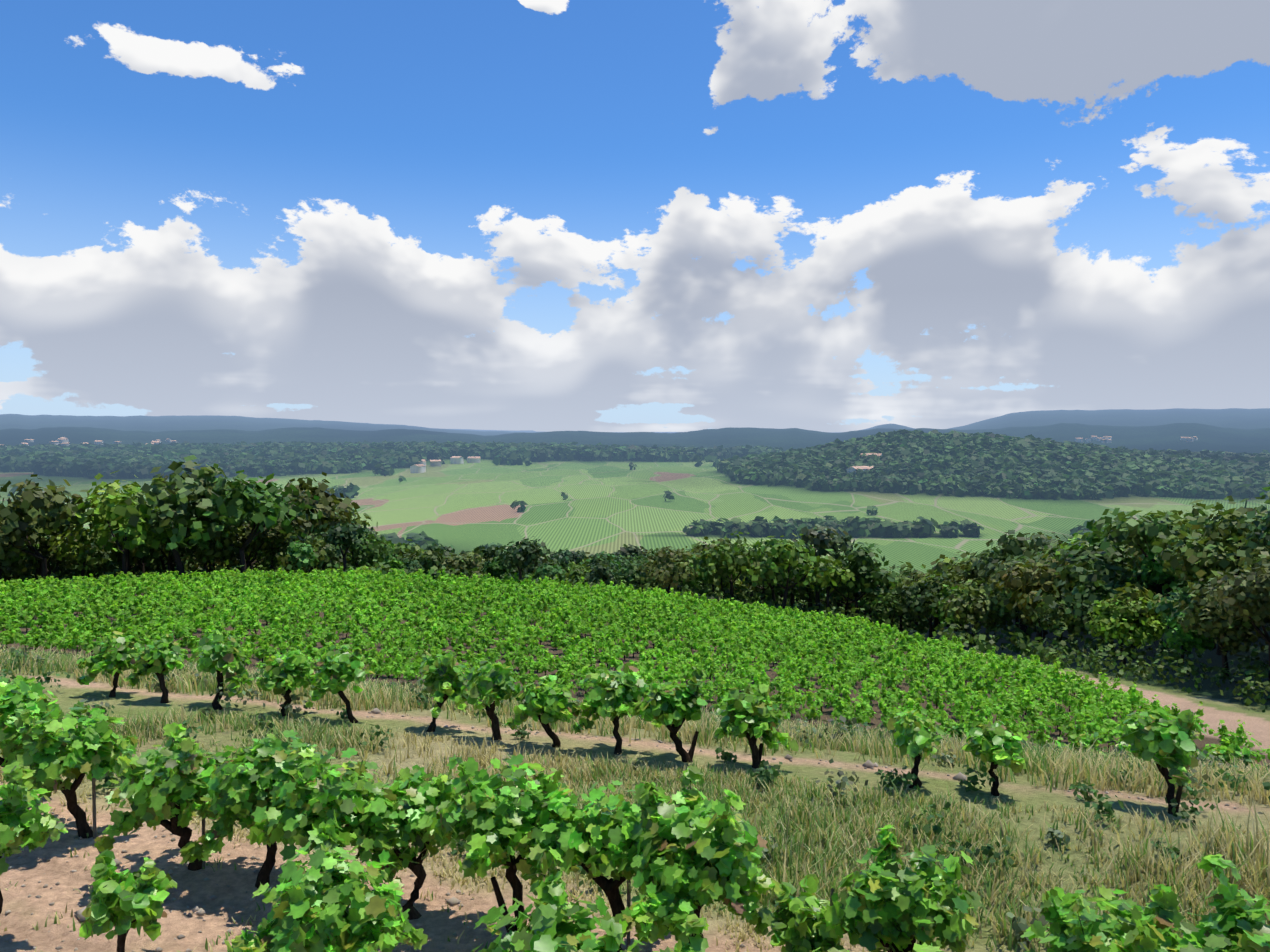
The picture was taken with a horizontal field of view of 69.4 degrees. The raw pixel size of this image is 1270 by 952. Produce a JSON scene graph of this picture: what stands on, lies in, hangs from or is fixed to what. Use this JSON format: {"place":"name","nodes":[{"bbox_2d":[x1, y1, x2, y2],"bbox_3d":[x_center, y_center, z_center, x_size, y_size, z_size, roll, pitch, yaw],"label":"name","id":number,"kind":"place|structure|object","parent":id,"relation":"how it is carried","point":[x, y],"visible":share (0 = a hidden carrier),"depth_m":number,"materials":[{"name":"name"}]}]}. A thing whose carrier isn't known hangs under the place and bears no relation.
{"place":"outdoors","nodes":[
{"label":"outdoors","id":0,"kind":"place"},
{"bbox_2d":[0,408,1269,951],"bbox_3d":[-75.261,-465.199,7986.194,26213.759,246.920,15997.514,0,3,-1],"label":"ground","id":1,"kind":"structure","parent":0,"point":[608,506],"depth_m":70.61,"materials":[{"name":"green plant"}]},
{"bbox_2d":[6,436,1197,473],"bbox_3d":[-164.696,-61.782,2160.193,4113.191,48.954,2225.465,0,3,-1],"label":"houses","id":2,"kind":"structure","parent":1,"relation":"on","point":[420,467],"depth_m":1828.91,"materials":[{"name":"white"}]},
{"bbox_2d":[4,706,1235,951],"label":"stones","id":3,"kind":"object","parent":1,"relation":"on","point":[960,776],"visible":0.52,"depth_m":10.95,"materials":[{"name":"stone"}]},
{"bbox_2d":[0,640,1269,951],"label":"grass","id":4,"kind":"structure","parent":1,"relation":"on","point":[1116,770],"depth_m":14.33,"materials":[{"name":"green plant"}]},
{"bbox_2d":[0,429,1269,556],"bbox_3d":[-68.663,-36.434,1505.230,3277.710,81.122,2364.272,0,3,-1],"label":"trees","id":5,"kind":"object","parent":1,"relation":"on","point":[935,462],"visible":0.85,"depth_m":1145.63,"materials":[{"name":"green plant"}]},
{"bbox_2d":[0,455,1269,711],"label":"wood","id":6,"kind":"object","parent":1,"relation":"on","point":[1102,585],"depth_m":135.92,"materials":[{"name":"green plant"}]},
{"bbox_2d":[0,566,1269,762],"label":"vineyard","id":7,"kind":"object","parent":1,"relation":"on","point":[250,598],"depth_m":73.77,"materials":[{"name":"green plant"}]},
{"bbox_2d":[0,0,1269,431],"label":"sky","id":8,"kind":"structure","parent":0,"point":[510,215],"materials":[{"name":"blue"}]}
]}

